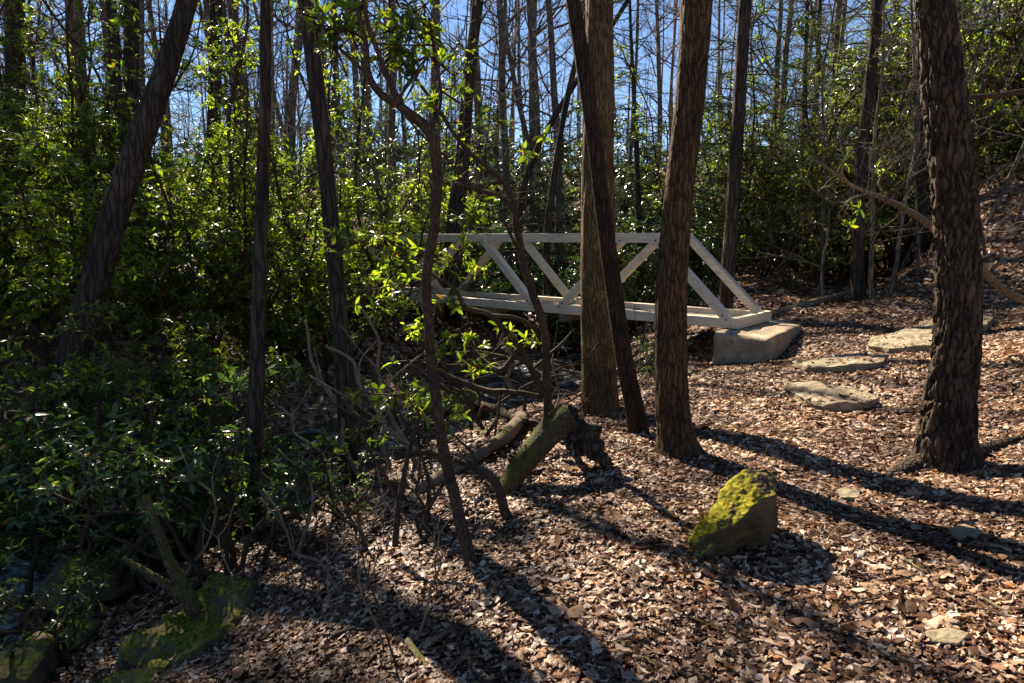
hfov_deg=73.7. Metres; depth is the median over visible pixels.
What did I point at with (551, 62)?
bare tree
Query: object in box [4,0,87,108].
bare tree
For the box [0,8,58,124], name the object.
bare tree
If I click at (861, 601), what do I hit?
fallen twig
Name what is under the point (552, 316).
rhododendron
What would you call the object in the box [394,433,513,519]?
hooked stem
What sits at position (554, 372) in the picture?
crooked stem
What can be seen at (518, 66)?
bare tree
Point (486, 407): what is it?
crooked stem
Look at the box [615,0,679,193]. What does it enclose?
bare tree
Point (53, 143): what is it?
rhododendron
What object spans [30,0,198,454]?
leaning thick tree
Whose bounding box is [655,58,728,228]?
hemlock
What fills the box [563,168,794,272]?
mountain laurel
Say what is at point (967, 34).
bare sapling
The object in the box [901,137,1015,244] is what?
mountain laurel
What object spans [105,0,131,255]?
bare tree
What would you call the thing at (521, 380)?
crooked stem
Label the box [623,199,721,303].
rhododendron
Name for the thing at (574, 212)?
rhododendron
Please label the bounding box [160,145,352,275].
rhododendron
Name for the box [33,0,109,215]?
bare sapling
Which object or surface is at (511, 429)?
fallen log
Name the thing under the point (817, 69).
mountain laurel
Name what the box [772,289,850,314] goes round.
fallen branch
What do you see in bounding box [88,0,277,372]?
tall rhododendron
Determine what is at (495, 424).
crooked stem
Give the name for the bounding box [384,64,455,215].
bare sapling
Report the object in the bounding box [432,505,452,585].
crooked stem
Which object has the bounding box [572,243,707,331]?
rhododendron
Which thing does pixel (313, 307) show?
rhododendron
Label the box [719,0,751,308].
bare tree
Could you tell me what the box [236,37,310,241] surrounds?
bare sapling
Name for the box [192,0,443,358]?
tall rhododendron
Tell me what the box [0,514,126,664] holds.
rhododendron
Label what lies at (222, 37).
bare tree
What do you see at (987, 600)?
fallen twig
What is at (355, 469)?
crooked stem
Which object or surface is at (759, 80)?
bare sapling
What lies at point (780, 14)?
bare tree
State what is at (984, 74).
bare sapling
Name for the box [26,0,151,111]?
bare tree
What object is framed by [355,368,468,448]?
rhododendron
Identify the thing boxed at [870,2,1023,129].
hemlock
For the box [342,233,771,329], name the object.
footbridge
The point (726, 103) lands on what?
hemlock
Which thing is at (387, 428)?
crooked stem
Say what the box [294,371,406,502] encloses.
crooked stem
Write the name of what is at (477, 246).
rhododendron
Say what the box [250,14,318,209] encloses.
bare sapling
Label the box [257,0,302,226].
bare tree
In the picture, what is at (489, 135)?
bare sapling
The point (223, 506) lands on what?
rhododendron
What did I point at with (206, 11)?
bare tree
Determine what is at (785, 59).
bare tree
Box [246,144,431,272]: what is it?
rhododendron
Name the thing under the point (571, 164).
bare sapling
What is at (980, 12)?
tall rhododendron
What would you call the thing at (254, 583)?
crooked stem
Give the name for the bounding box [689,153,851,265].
rhododendron
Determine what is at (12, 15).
bare tree
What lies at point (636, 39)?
bare tree
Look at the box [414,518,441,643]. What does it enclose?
crooked stem
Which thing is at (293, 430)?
crooked stem
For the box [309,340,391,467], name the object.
crooked stem
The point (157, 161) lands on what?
rhododendron
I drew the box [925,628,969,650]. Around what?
flat stone
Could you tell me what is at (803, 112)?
hemlock
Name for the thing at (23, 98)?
hemlock
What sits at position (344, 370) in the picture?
tree
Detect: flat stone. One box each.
[688,361,696,375]
[837,487,860,501]
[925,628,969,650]
[948,524,982,542]
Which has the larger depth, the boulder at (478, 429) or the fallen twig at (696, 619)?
the boulder at (478, 429)
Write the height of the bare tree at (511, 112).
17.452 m
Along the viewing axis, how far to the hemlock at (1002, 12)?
17.02 m
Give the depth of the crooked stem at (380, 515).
4.49 m
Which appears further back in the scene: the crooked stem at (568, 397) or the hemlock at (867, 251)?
the hemlock at (867, 251)
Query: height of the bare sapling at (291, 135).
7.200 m
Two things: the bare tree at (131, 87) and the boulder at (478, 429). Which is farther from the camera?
the bare tree at (131, 87)
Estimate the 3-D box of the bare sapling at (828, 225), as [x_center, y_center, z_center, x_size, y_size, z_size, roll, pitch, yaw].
[4.839,-2.830,11.568,2.643,4.662,2.127,8,12,44]
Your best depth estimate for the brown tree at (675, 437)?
4.87 m
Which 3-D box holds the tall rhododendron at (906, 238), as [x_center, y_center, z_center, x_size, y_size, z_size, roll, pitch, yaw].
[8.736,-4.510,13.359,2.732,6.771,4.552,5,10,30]
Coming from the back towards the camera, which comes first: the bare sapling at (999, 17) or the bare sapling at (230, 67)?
the bare sapling at (230, 67)
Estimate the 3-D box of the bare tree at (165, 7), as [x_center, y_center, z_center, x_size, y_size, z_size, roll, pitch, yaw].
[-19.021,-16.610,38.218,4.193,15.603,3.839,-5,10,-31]
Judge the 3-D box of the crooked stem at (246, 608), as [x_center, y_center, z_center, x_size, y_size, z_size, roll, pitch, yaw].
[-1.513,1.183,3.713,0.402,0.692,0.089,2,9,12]
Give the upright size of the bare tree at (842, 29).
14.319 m
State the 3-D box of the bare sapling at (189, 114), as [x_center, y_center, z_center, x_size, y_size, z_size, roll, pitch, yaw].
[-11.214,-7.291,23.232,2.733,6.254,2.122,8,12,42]
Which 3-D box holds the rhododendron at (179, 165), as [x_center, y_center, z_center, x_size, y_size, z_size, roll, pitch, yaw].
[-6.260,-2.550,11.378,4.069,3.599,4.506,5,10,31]
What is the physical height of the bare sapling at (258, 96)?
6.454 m
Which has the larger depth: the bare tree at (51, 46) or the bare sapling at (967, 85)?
the bare tree at (51, 46)
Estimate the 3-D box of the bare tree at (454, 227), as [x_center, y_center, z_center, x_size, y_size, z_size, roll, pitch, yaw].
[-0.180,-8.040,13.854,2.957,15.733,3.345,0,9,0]
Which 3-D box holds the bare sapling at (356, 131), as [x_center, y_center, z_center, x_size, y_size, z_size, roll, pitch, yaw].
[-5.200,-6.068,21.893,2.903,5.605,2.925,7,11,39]
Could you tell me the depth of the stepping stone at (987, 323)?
8.42 m
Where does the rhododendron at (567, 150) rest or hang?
on the forest floor
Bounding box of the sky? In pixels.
[0,0,1002,169]
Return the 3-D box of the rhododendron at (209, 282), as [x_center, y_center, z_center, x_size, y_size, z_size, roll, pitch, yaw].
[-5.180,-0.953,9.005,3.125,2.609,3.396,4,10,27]
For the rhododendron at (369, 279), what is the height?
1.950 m
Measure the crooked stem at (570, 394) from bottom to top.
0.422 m
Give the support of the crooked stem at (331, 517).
on the forest floor
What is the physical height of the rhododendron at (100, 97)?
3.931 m
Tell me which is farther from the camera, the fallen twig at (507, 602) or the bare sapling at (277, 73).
the bare sapling at (277, 73)
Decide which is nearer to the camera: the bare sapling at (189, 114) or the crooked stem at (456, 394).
the crooked stem at (456, 394)
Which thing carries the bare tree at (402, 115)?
on the forest floor
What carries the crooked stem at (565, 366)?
on the forest floor
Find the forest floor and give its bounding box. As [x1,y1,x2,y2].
[0,156,1023,682]
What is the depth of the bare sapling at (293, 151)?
16.40 m
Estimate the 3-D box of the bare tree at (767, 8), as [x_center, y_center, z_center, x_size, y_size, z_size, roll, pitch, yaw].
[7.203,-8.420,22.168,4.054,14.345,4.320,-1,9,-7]
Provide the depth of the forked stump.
3.85 m
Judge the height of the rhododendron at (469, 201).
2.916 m
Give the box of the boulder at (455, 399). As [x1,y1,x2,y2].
[440,387,485,413]
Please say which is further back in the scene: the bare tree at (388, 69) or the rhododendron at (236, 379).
the bare tree at (388, 69)
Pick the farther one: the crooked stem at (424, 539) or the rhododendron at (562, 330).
the rhododendron at (562, 330)
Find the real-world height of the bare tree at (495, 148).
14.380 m
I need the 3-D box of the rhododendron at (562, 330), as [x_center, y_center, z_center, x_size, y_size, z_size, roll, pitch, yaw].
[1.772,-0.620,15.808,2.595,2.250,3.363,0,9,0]
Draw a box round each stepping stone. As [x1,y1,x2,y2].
[783,380,878,413]
[792,352,888,374]
[866,325,931,354]
[918,314,994,333]
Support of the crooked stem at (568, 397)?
on the forest floor
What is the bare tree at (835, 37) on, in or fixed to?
on the forest floor
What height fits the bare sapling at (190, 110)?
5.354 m
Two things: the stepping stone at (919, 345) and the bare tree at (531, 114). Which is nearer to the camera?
the stepping stone at (919, 345)
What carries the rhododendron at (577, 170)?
on the forest floor
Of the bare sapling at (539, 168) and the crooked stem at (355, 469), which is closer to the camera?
the crooked stem at (355, 469)
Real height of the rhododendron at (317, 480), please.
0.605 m
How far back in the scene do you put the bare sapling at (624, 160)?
21.45 m
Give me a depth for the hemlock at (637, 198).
15.06 m
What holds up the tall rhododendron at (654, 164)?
on the forest floor
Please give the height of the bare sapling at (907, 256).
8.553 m
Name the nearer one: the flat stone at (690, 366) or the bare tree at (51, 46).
the flat stone at (690, 366)
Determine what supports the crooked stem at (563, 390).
on the forest floor
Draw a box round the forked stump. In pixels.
[120,493,203,617]
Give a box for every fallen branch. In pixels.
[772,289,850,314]
[799,139,1023,303]
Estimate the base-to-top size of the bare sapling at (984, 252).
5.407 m
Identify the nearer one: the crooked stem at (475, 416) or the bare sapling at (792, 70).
the crooked stem at (475, 416)
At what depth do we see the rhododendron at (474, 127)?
27.17 m
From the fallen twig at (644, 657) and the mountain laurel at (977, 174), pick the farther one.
the mountain laurel at (977, 174)
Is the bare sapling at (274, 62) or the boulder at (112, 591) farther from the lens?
the bare sapling at (274, 62)
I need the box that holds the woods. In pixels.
[0,0,969,169]
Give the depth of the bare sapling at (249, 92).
26.98 m
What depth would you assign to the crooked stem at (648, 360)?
7.64 m
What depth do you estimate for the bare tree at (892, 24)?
22.45 m
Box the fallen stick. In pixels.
[405,637,430,671]
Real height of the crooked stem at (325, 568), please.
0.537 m
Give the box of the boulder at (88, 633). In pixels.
[29,615,102,660]
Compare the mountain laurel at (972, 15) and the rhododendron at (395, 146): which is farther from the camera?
the rhododendron at (395, 146)
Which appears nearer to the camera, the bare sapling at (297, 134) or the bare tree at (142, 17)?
the bare tree at (142, 17)
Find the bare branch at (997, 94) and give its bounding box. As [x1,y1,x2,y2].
[969,79,1023,98]
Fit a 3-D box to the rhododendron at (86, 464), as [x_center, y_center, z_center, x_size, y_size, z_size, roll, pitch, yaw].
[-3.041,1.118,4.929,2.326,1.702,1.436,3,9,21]
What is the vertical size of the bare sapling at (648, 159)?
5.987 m
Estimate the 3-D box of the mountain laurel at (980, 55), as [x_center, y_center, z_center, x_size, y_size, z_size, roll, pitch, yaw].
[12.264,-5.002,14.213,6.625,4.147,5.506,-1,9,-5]
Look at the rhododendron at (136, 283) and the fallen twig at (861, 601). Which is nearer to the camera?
the fallen twig at (861, 601)
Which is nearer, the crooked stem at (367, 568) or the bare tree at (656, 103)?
the crooked stem at (367, 568)
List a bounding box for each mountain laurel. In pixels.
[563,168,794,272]
[620,142,847,280]
[656,124,793,252]
[694,121,798,264]
[699,62,908,274]
[702,90,838,251]
[714,95,981,275]
[721,111,878,276]
[724,56,912,200]
[750,99,930,284]
[776,2,1023,267]
[787,49,976,169]
[791,84,980,266]
[793,89,996,268]
[797,60,985,224]
[803,16,1023,274]
[824,0,1023,193]
[830,0,1023,182]
[900,0,1022,153]
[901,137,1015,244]
[957,0,1023,70]
[961,32,1023,105]
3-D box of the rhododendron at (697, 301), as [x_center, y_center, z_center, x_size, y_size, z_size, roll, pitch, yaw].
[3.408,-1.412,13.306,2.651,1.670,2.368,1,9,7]
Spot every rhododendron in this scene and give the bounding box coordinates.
[0,0,127,276]
[0,0,152,265]
[0,0,219,276]
[0,76,127,249]
[0,80,100,268]
[0,83,243,290]
[0,98,150,285]
[0,99,221,214]
[0,126,218,364]
[0,157,154,354]
[0,174,274,362]
[0,300,245,536]
[0,347,349,579]
[0,363,325,573]
[0,368,300,560]
[0,369,128,495]
[0,371,252,609]
[0,416,228,641]
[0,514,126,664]
[14,417,338,585]
[22,314,304,501]
[30,172,301,358]
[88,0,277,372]
[96,129,292,281]
[138,417,296,555]
[145,126,295,217]
[156,209,385,365]
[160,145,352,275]
[191,54,318,382]
[191,179,471,372]
[192,0,378,340]
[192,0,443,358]
[202,96,353,199]
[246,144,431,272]
[255,158,375,247]
[257,423,393,522]
[267,200,435,335]
[297,0,476,570]
[297,244,405,335]
[298,81,452,197]
[310,161,479,284]
[313,82,470,198]
[326,93,517,288]
[328,0,494,343]
[343,150,512,272]
[348,137,453,228]
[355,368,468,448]
[374,186,476,278]
[394,50,552,418]
[397,92,567,208]
[403,124,528,205]
[411,194,542,295]
[419,228,577,336]
[444,131,573,233]
[463,165,554,259]
[467,208,579,311]
[474,101,614,212]
[500,231,652,329]
[507,267,580,347]
[518,99,668,221]
[524,171,630,272]
[532,219,657,332]
[533,267,651,350]
[541,242,652,330]
[543,158,643,231]
[569,108,726,229]
[569,207,656,281]
[570,80,704,327]
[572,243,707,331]
[575,212,711,292]
[578,212,704,322]
[614,0,784,282]
[614,161,713,231]
[615,99,782,211]
[617,171,804,289]
[618,228,723,306]
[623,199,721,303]
[632,167,818,277]
[634,334,654,379]
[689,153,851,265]
[693,66,892,291]
[777,8,915,286]
[882,0,1023,268]
[959,0,1023,182]
[960,0,1023,139]
[987,0,1023,98]
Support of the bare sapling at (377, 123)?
on the forest floor
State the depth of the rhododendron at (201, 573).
4.45 m
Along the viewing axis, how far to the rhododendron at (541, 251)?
18.62 m
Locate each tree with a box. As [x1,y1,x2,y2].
[0,0,122,148]
[0,0,160,152]
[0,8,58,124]
[0,18,58,102]
[4,0,25,187]
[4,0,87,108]
[5,11,56,57]
[25,0,65,112]
[25,0,155,115]
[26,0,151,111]
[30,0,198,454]
[37,0,123,60]
[42,0,191,84]
[60,0,122,113]
[88,0,167,100]
[101,0,204,198]
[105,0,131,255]
[123,0,142,253]
[139,0,227,183]
[144,0,199,175]
[144,0,276,194]
[156,0,294,190]
[157,1,293,96]
[185,0,295,147]
[189,0,236,171]
[199,1,300,136]
[205,0,221,272]
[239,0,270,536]
[239,1,290,135]
[245,0,339,177]
[249,2,307,109]
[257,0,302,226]
[280,0,379,114]
[294,0,418,197]
[297,0,362,486]
[315,0,353,216]
[326,0,421,213]
[337,0,452,195]
[340,31,384,136]
[355,1,459,200]
[369,0,412,160]
[370,0,465,249]
[388,0,462,138]
[429,0,561,248]
[431,0,619,280]
[437,0,528,227]
[442,0,537,217]
[443,0,483,328]
[455,0,563,153]
[462,0,567,268]
[474,0,619,276]
[479,0,569,224]
[487,0,566,212]
[516,0,628,344]
[518,1,630,171]
[543,8,585,335]
[546,9,579,168]
[566,0,649,435]
[570,0,680,213]
[580,0,620,416]
[613,0,760,288]
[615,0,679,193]
[648,0,680,145]
[653,0,712,461]
[667,0,783,149]
[675,0,814,199]
[705,0,756,150]
[709,0,736,137]
[714,0,841,163]
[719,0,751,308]
[719,0,818,168]
[747,0,913,270]
[764,0,855,120]
[770,0,834,120]
[783,0,857,117]
[796,0,872,247]
[846,6,889,54]
[850,0,882,301]
[855,0,914,178]
[877,0,1023,477]
[913,38,929,261]
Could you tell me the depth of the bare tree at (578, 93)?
51.58 m
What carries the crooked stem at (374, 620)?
on the forest floor
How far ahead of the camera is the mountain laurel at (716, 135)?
21.86 m
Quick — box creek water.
[0,326,632,645]
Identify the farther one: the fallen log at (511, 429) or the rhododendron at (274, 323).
the rhododendron at (274, 323)
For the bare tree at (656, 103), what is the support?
on the forest floor
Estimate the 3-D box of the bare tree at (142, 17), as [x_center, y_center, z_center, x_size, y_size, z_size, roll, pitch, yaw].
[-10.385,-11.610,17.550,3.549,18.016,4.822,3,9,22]
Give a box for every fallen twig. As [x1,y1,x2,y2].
[330,620,372,637]
[498,587,528,609]
[561,608,607,638]
[598,558,639,583]
[639,652,659,666]
[690,616,736,634]
[740,417,773,424]
[769,599,792,635]
[819,438,847,449]
[849,587,902,606]
[876,649,916,663]
[900,557,928,572]
[977,596,1012,614]
[985,408,1012,428]
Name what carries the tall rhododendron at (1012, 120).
on the forest floor
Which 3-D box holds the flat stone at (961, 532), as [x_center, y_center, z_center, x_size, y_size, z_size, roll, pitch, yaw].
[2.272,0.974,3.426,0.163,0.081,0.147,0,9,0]
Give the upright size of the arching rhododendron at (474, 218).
2.808 m
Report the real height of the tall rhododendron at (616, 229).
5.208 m
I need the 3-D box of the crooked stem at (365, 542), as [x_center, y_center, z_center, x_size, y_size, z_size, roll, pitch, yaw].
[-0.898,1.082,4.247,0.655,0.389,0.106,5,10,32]
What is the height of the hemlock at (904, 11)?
9.698 m
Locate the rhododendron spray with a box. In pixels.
[342,356,471,547]
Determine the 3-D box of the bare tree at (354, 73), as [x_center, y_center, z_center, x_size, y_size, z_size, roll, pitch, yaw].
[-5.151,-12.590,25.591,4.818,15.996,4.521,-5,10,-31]
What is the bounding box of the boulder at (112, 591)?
[36,555,134,615]
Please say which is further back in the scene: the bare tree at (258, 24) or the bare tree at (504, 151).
the bare tree at (258, 24)
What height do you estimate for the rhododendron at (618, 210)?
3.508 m
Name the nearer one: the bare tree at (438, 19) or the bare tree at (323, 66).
the bare tree at (438, 19)
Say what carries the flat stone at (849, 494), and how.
on the forest floor
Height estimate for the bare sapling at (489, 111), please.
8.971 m
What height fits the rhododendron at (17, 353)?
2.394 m
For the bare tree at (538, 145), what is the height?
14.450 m
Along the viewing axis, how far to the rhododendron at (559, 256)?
18.37 m
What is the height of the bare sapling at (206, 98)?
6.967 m
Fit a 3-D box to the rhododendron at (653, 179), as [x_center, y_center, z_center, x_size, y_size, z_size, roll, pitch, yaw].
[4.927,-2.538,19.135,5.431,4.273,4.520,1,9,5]
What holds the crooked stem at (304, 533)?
on the forest floor
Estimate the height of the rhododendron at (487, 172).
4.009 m
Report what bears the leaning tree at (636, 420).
on the forest floor
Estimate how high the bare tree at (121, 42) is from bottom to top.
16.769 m
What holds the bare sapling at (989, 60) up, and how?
on the forest floor
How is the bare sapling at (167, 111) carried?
on the forest floor
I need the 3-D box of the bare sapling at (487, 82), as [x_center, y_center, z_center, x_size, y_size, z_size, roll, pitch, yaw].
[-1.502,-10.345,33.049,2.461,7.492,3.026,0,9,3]
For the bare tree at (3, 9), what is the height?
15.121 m
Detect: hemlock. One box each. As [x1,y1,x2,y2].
[0,0,97,180]
[0,30,95,277]
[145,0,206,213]
[296,0,364,218]
[564,62,648,255]
[571,0,706,325]
[655,0,839,271]
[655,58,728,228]
[719,0,867,199]
[722,0,858,268]
[750,0,991,283]
[799,0,982,138]
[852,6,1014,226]
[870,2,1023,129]
[962,0,1023,78]
[965,0,1016,115]
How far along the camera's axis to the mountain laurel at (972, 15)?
12.99 m
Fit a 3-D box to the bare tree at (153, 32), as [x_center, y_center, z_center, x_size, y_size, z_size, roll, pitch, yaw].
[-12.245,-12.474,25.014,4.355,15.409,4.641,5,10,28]
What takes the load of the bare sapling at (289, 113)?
on the forest floor
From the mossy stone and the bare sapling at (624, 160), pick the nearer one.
the mossy stone
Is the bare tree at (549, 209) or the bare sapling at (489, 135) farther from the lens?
the bare sapling at (489, 135)
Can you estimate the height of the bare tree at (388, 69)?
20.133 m
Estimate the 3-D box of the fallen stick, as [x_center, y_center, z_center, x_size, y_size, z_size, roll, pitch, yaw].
[-0.386,1.304,2.836,0.032,0.032,0.254,-5,10,-32]
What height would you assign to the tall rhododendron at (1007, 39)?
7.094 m
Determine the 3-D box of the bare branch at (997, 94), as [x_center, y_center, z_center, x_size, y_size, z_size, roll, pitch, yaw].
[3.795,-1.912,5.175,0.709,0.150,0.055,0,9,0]
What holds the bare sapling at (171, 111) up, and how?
on the forest floor
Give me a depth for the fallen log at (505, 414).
6.71 m
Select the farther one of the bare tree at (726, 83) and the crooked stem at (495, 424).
the bare tree at (726, 83)
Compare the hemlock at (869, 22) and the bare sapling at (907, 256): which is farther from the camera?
the hemlock at (869, 22)
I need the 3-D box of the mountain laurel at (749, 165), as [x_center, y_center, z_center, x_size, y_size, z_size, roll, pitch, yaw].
[6.717,-3.962,17.344,5.911,5.213,5.140,1,9,3]
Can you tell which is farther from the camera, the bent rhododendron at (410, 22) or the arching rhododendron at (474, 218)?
the arching rhododendron at (474, 218)
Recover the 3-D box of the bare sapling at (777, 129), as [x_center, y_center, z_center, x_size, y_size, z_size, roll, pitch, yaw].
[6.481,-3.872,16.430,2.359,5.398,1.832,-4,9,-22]
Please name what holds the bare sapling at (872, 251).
on the forest floor
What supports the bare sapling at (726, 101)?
on the forest floor
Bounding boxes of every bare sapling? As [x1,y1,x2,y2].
[0,2,74,138]
[0,20,98,231]
[0,49,61,108]
[25,2,62,108]
[27,26,80,177]
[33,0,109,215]
[35,0,190,232]
[82,4,207,202]
[91,2,165,171]
[144,36,203,194]
[145,42,178,152]
[152,66,193,164]
[153,52,207,170]
[159,70,205,163]
[164,5,248,168]
[169,16,222,162]
[170,69,203,164]
[173,65,206,168]
[174,14,276,194]
[176,0,254,164]
[179,46,226,170]
[187,0,301,184]
[200,0,348,239]
[204,32,277,158]
[221,5,338,200]
[223,35,299,185]
[224,0,310,171]
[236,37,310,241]
[249,0,308,137]
[249,6,299,140]
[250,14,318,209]
[251,56,310,243]
[271,9,312,177]
[276,70,338,221]
[278,35,352,171]
[280,86,312,198]
[289,66,377,215]
[291,85,370,228]
[294,0,430,319]
[299,106,362,205]
[322,66,403,228]
[334,75,379,224]
[335,17,414,195]
[336,89,373,174]
[362,54,455,230]
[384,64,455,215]
[386,0,550,306]
[396,23,464,182]
[398,66,475,195]
[405,37,461,207]
[409,0,534,242]
[443,54,496,187]
[469,63,511,222]
[472,45,498,166]
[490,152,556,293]
[502,144,577,292]
[507,74,580,260]
[519,64,580,231]
[536,111,583,266]
[538,12,581,169]
[562,96,634,244]
[614,94,655,221]
[627,124,665,245]
[639,118,663,228]
[703,56,750,152]
[707,57,807,262]
[714,0,810,262]
[719,29,893,296]
[747,0,970,295]
[750,70,801,263]
[767,0,1023,299]
[767,28,837,133]
[841,0,1023,294]
[859,0,1013,272]
[880,0,1023,255]
[883,0,1023,271]
[888,0,1023,177]
[902,4,1006,188]
[929,0,1023,235]
[961,24,1023,178]
[965,0,1022,175]
[971,44,1023,223]
[977,0,1023,170]
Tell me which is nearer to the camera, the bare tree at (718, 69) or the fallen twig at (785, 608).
the fallen twig at (785, 608)
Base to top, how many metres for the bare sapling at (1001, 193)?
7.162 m
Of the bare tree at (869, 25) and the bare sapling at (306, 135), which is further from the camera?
the bare tree at (869, 25)
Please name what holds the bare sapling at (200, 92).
on the forest floor
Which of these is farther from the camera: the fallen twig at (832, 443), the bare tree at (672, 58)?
the bare tree at (672, 58)
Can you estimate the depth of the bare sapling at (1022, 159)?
11.90 m
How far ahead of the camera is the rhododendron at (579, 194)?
26.39 m
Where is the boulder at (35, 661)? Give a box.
[0,637,57,682]
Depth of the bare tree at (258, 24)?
31.49 m
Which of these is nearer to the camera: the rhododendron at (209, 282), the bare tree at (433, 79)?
the rhododendron at (209, 282)
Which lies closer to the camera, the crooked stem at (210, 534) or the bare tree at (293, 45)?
the crooked stem at (210, 534)
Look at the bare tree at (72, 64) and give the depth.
20.65 m
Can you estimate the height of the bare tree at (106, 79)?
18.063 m
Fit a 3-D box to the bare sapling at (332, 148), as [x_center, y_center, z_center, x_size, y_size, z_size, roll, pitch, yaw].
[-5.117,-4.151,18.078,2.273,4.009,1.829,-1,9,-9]
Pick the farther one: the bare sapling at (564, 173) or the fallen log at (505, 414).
the bare sapling at (564, 173)
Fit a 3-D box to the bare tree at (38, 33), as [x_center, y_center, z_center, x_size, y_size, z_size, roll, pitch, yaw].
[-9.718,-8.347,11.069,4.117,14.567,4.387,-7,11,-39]
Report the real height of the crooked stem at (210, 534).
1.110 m
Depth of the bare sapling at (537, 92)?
17.83 m
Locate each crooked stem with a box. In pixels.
[172,433,248,568]
[179,446,219,577]
[182,422,222,466]
[197,403,303,522]
[200,496,265,621]
[235,442,308,601]
[261,488,339,591]
[264,370,336,496]
[271,475,364,566]
[278,449,314,560]
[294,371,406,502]
[304,320,360,475]
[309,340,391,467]
[314,479,396,664]
[324,522,351,661]
[328,482,394,549]
[340,303,417,464]
[344,437,396,549]
[349,519,378,620]
[357,481,388,646]
[360,326,434,443]
[370,446,432,537]
[378,337,444,478]
[386,332,473,430]
[388,354,501,408]
[388,400,431,518]
[395,334,451,395]
[395,339,516,405]
[400,437,466,555]
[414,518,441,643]
[415,346,484,430]
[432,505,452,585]
[442,368,473,426]
[455,340,526,410]
[474,345,566,436]
[476,344,560,423]
[477,322,540,391]
[484,394,500,438]
[488,384,533,412]
[500,334,516,389]
[503,393,592,423]
[514,320,570,399]
[526,326,559,406]
[529,346,647,413]
[550,342,599,384]
[551,386,590,404]
[560,349,581,395]
[617,303,649,371]
[618,348,654,388]
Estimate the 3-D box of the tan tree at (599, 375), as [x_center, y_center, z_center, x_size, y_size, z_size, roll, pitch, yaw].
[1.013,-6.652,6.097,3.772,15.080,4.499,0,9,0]
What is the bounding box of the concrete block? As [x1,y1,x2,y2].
[712,319,801,365]
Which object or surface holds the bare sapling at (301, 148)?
on the forest floor
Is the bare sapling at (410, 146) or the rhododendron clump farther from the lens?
the bare sapling at (410, 146)
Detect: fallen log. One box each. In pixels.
[417,449,488,494]
[474,400,538,426]
[479,411,529,457]
[494,404,610,495]
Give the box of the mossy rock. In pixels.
[688,469,778,560]
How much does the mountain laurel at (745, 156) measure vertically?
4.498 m
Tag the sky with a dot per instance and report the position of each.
(461, 11)
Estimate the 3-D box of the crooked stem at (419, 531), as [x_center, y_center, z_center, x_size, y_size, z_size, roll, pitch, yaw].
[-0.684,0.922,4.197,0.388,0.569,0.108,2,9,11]
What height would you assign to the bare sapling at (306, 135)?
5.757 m
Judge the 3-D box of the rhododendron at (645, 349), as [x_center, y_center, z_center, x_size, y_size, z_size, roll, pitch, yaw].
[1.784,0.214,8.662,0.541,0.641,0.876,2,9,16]
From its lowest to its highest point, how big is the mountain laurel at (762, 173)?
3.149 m
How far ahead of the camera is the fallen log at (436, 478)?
5.08 m
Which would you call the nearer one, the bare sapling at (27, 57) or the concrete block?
the concrete block
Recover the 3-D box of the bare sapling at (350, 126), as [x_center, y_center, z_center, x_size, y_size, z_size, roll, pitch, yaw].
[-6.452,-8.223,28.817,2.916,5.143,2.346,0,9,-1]
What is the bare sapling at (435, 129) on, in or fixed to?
on the forest floor
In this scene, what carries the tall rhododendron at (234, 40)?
on the forest floor
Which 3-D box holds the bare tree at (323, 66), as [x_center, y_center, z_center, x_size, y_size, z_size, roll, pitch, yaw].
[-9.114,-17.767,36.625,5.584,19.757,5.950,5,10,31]
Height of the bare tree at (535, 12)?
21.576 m
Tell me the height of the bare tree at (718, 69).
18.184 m
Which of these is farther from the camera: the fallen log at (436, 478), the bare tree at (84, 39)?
the bare tree at (84, 39)
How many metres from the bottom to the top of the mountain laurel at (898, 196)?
3.393 m
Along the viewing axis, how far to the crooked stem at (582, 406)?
6.31 m
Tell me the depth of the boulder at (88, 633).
3.98 m
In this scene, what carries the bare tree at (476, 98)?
on the forest floor
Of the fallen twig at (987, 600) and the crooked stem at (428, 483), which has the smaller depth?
the fallen twig at (987, 600)
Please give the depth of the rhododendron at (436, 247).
16.89 m
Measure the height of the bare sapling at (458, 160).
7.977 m
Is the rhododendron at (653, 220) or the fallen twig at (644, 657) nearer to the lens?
the fallen twig at (644, 657)
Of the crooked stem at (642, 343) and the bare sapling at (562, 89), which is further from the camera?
the bare sapling at (562, 89)
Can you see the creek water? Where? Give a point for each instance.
(571, 381)
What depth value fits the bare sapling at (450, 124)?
26.55 m
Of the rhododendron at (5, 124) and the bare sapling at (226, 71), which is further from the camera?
the bare sapling at (226, 71)
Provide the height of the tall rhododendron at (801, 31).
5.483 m
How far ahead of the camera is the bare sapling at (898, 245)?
10.50 m
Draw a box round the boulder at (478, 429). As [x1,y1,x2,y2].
[466,426,493,436]
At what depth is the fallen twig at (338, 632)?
3.27 m
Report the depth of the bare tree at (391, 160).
25.09 m
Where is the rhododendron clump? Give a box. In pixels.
[314,219,571,409]
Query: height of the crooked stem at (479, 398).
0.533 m
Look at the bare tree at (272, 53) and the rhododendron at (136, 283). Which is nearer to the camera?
the rhododendron at (136, 283)
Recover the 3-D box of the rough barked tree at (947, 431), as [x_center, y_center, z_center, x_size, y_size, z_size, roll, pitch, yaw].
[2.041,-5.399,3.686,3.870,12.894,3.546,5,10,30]
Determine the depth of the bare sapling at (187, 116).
26.90 m
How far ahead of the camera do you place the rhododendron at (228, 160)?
17.07 m
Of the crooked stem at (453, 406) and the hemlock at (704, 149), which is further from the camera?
the hemlock at (704, 149)

